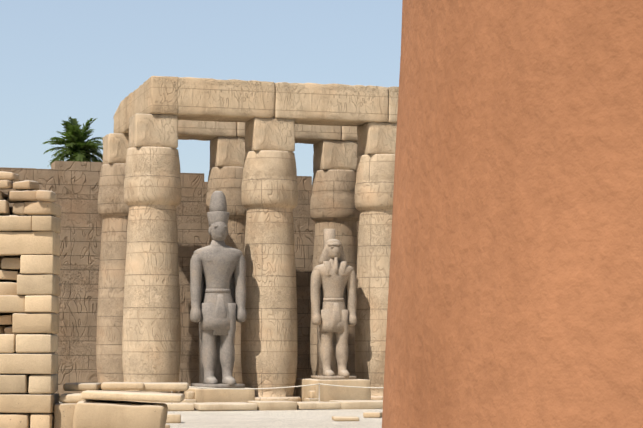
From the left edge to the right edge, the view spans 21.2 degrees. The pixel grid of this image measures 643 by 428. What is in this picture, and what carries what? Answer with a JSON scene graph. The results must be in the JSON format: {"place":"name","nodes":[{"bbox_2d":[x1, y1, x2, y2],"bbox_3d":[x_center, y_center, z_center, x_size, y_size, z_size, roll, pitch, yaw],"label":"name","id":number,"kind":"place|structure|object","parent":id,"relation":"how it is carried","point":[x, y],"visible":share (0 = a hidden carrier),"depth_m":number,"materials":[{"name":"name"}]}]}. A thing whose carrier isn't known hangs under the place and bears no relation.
{"place":"outdoors","nodes":[
{"label":"outdoors","id":0,"kind":"place"},
{"bbox_2d":[72,400,167,427],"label":"stone block","id":1,"kind":"structure","parent":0,"point":[106,414],"depth_m":28.94,"materials":[{"name":"stone"}]},
{"bbox_2d":[81,390,184,402],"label":"stone slab","id":2,"kind":"structure","parent":1,"relation":"on","point":[135,396],"depth_m":28.97,"materials":[{"name":"stone"}]},
{"bbox_2d":[63,382,101,390],"bbox_3d":[-4.157,3.017,30.026,0.604,0.142,0.502,0,-4,6],"label":"pile block","id":3,"kind":"object","parent":2,"relation":"on","point":[85,386],"depth_m":29.79,"materials":[{"name":"stone"}]},
{"bbox_2d":[101,382,143,389],"bbox_3d":[-3.466,3.005,30.017,0.748,0.140,0.503,0,-4,-5],"label":"pile block","id":4,"kind":"object","parent":2,"relation":"on","point":[122,385],"depth_m":29.78,"materials":[{"name":"stone"}]},
{"bbox_2d":[139,382,188,390],"bbox_3d":[-2.776,3.023,30.111,0.902,0.141,0.500,0,-4,-2],"label":"pile block","id":5,"kind":"object","parent":2,"relation":"on","point":[166,386],"depth_m":29.88,"materials":[{"name":"stone"}]},
{"bbox_2d":[0,161,358,395],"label":"back wall","id":6,"kind":"structure","parent":0,"point":[73,186],"depth_m":68.12,"materials":[{"name":"stone"}]},
{"bbox_2d":[0,0,401,181],"label":"sky","id":7,"kind":"structure","parent":0,"point":[60,60],"materials":[{"name":"blue"}]},
{"bbox_2d":[59,402,382,427],"bbox_3d":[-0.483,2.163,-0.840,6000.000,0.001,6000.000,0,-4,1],"label":"ground","id":8,"kind":"structure","parent":0,"point":[311,418],"depth_m":49.09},
{"bbox_2d":[0,207,60,427],"bbox_3d":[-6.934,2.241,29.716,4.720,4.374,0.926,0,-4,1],"label":"ruined wall","id":9,"kind":"structure","parent":8,"relation":"on","point":[28,399],"depth_m":29.33,"materials":[{"name":"beige stone"}]},
{"bbox_2d":[0,171,60,334],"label":"ruined wall","id":10,"kind":"structure","parent":9,"relation":"on","point":[25,197],"depth_m":29.75,"materials":[{"name":"beige stone"}]},
{"bbox_2d":[43,117,102,166],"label":"palm tree","id":11,"kind":"object","parent":8,"relation":"on","point":[77,147],"visible":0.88,"depth_m":109.60,"materials":[{"name":"green plant"}]},
{"bbox_2d":[93,163,128,400],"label":"column","id":12,"kind":"structure","parent":8,"relation":"on","point":[113,209],"depth_m":63.94,"materials":[{"name":"stone"}]},
{"bbox_2d":[103,133,128,163],"bbox_3d":[-7.441,-2.402,65.058,1.483,1.167,1.479,1,-4,-16],"label":"column abacus","id":13,"kind":"object","parent":12,"relation":"on","point":[115,147],"depth_m":64.29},
{"bbox_2d":[113,76,177,133],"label":"architrave block","id":14,"kind":"structure","parent":12,"relation":"on","point":[154,94],"depth_m":59.13,"materials":[{"name":"stone"}]},
{"bbox_2d":[118,147,181,402],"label":"column","id":15,"kind":"structure","parent":8,"relation":"on","point":[151,343],"depth_m":58.47,"materials":[{"name":"stone"}]},
{"bbox_2d":[129,114,177,147],"bbox_3d":[-5.831,-2.811,59.553,1.479,1.175,1.476,1,-4,-16],"label":"column abacus","id":16,"kind":"object","parent":15,"relation":"on","point":[153,130],"depth_m":58.88,"materials":[{"name":"beige stone"}]},
{"bbox_2d":[166,413,180,422],"bbox_3d":[-4.072,5.591,47.079,0.448,0.248,0.601,0,-4,-5],"label":"loose block","id":17,"kind":"object","parent":8,"relation":"on","point":[173,418],"depth_m":46.79,"materials":[{"name":"stone"}]},
{"bbox_2d":[165,402,193,410],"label":"stone block","id":18,"kind":"structure","parent":8,"relation":"on","point":[183,406],"depth_m":54.99,"materials":[{"name":"stone"}]},
{"bbox_2d":[182,399,195,402],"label":"step block","id":19,"kind":"structure","parent":8,"relation":"on","point":[190,400],"depth_m":56.94,"materials":[{"name":"stone"}]},
{"bbox_2d":[185,392,194,398],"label":"step block","id":20,"kind":"structure","parent":19,"relation":"on","point":[189,395],"depth_m":57.10,"materials":[{"name":"beige stone"}]},
{"bbox_2d":[180,387,254,402],"bbox_3d":[-3.576,6.244,58.603,2.062,0.664,2.712,1,-4,-16],"label":"pedestal","id":21,"kind":"object","parent":8,"relation":"on","point":[214,395],"visible":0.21,"depth_m":57.32,"materials":[{"name":"stone"}]},
{"bbox_2d":[190,191,246,388],"bbox_3d":[-3.522,2.559,58.710,1.951,6.716,1.857,1,-4,-16],"label":"statue double crown","id":22,"kind":"object","parent":21,"relation":"on","point":[218,283],"visible":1,"depth_m":58.40,"materials":[{"name":"grey stone"}]},
{"bbox_2d":[206,166,246,383],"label":"column","id":23,"kind":"structure","parent":8,"relation":"on","point":[227,181],"depth_m":65.20,"materials":[{"name":"stone"}]},
{"bbox_2d":[178,120,236,140],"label":"architrave","id":24,"kind":"object","parent":23,"relation":"on","point":[200,130],"visible":0.31,"depth_m":65.25,"materials":[{"name":"stone"}]},
{"bbox_2d":[210,137,244,167],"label":"column abacus","id":25,"kind":"object","parent":23,"relation":"on","point":[226,151],"depth_m":65.50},
{"bbox_2d":[236,122,340,143],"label":"architrave","id":26,"kind":"object","parent":23,"relation":"on","point":[309,134],"visible":0.25,"depth_m":66.41,"materials":[{"name":"stone"}]},
{"bbox_2d":[304,398,318,401],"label":"step block","id":27,"kind":"structure","parent":8,"relation":"on","point":[311,399],"depth_m":58.13,"materials":[{"name":"stone"}]},
{"bbox_2d":[308,391,314,397],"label":"step block","id":28,"kind":"structure","parent":27,"relation":"on","point":[311,394],"depth_m":58.29,"materials":[{"name":"beige stone"}]},
{"bbox_2d":[297,401,340,409],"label":"stone block","id":29,"kind":"structure","parent":8,"relation":"on","point":[316,405],"depth_m":56.15,"materials":[{"name":"stone"}]},
{"bbox_2d":[295,378,370,401],"bbox_3d":[0.378,6.195,59.766,1.964,0.937,2.714,1,-4,-16],"label":"pedestal","id":30,"kind":"object","parent":8,"relation":"on","point":[328,393],"visible":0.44,"depth_m":58.55,"materials":[{"name":"stone"}]},
{"bbox_2d":[310,229,356,379],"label":"statue nemes","id":31,"kind":"object","parent":30,"relation":"on","point":[333,285],"visible":1,"depth_m":59.59,"materials":[{"name":"beige stone"}]},
{"bbox_2d":[332,416,358,420],"bbox_3d":[0.671,5.754,48.402,0.704,0.134,0.904,0,-4,-5],"label":"loose block","id":32,"kind":"object","parent":8,"relation":"on","point":[345,418],"depth_m":47.98,"materials":[{"name":"stone"}]},
{"bbox_2d":[363,412,381,417],"bbox_3d":[1.518,5.878,50.362,0.508,0.162,0.601,-1,-4,12],"label":"loose block","id":33,"kind":"object","parent":8,"relation":"on","point":[372,414],"depth_m":50.09,"materials":[{"name":"stone"}]},
{"bbox_2d":[355,154,394,399],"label":"column","id":34,"kind":"structure","parent":8,"relation":"on","point":[374,183],"depth_m":60.78,"materials":[{"name":"stone"}]},
{"bbox_2d":[357,122,396,157],"bbox_3d":[2.174,-2.638,61.886,1.478,1.170,1.478,1,-4,-16],"label":"column abacus","id":35,"kind":"object","parent":34,"relation":"on","point":[376,137],"depth_m":61.16,"materials":[{"name":"beige stone"}]},
{"bbox_2d":[386,86,398,122],"bbox_3d":[4.119,-3.817,62.543,4.056,1.318,1.622,1,-4,-16],"label":"architrave","id":36,"kind":"object","parent":34,"relation":"on","point":[393,92],"visible":0.04,"depth_m":61.27,"materials":[{"name":"stone"}]},
{"bbox_2d":[382,0,642,427],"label":"column","id":37,"kind":"structure","parent":8,"relation":"on","point":[515,295],"depth_m":2.51,"materials":[{"name":"stone"}]},
{"bbox_2d":[191,402,257,410],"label":"stone block","id":38,"kind":"structure","parent":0,"point":[214,406],"depth_m":55.17,"materials":[{"name":"stone"}]},
{"bbox_2d":[241,150,301,401],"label":"column","id":39,"kind":"structure","parent":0,"point":[269,200],"depth_m":59.61,"materials":[{"name":"stone"}]},
{"bbox_2d":[153,77,274,122],"bbox_3d":[-3.924,-3.989,60.201,4.375,1.319,1.623,1,-4,-16],"label":"architrave","id":40,"kind":"object","parent":39,"relation":"on","point":[217,100],"visible":0.73,"depth_m":59.59,"materials":[{"name":"stone"}]},
{"bbox_2d":[245,117,294,152],"bbox_3d":[-1.827,-2.724,60.721,1.482,1.172,1.484,1,-4,-16],"label":"column abacus","id":41,"kind":"object","parent":39,"relation":"on","point":[277,134],"depth_m":60.04,"materials":[{"name":"beige stone"}]},
{"bbox_2d":[273,82,387,125],"bbox_3d":[0.174,-3.902,61.393,4.174,1.318,1.616,1,-4,-16],"label":"architrave","id":42,"kind":"object","parent":39,"relation":"on","point":[333,104],"visible":0.83,"depth_m":60.66,"materials":[{"name":"stone"}]},
{"bbox_2d":[247,401,296,410],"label":"stone block","id":43,"kind":"structure","parent":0,"point":[276,405],"depth_m":55.67,"materials":[{"name":"stone"}]},
{"bbox_2d":[189,383,383,389],"bbox_3d":[1.495,5.783,56.632,12.550,0.416,4.221,0,-4,1],"label":"rope barrier","id":44,"kind":"object","parent":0,"point":[282,387],"visible":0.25,"depth_m":56.14,"materials":[{"name":"beige fabric"}]},
{"bbox_2d":[310,170,359,375],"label":"column","id":45,"kind":"structure","parent":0,"point":[332,203],"depth_m":66.44,"materials":[{"name":"stone"}]},
{"bbox_2d":[313,140,357,172],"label":"column abacus","id":46,"kind":"object","parent":45,"relation":"on","point":[333,155],"depth_m":66.72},
{"bbox_2d":[329,400,382,408],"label":"stone block","id":47,"kind":"structure","parent":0,"point":[361,404],"depth_m":56.57,"materials":[{"name":"stone"}]},
{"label":"column","id":48,"kind":"object","parent":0,"visible":0},
{"bbox_2d":[339,126,357,142],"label":"architrave","id":49,"kind":"object","parent":48,"relation":"on","point":[348,133],"visible":0.04,"depth_m":66.79,"materials":[{"name":"stone"}]},
{"bbox_3d":[-4.045,4.074,29.442,2.317,0.680,1.414,0,-4,-1],"label":"base block","id":50,"kind":"object","parent":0,"visible":0},
{"bbox_2d":[54,403,76,427],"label":"pile block","id":51,"kind":"object","parent":50,"relation":"on","point":[63,414],"depth_m":29.39,"materials":[{"name":"stone"}]},
{"bbox_2d":[59,393,92,402],"bbox_3d":[-4.248,3.185,29.715,0.513,0.178,0.507,0,-4,6],"label":"pile block","id":52,"kind":"object","parent":51,"relation":"on","point":[70,398],"depth_m":29.48,"materials":[{"name":"stone"}]}
]}

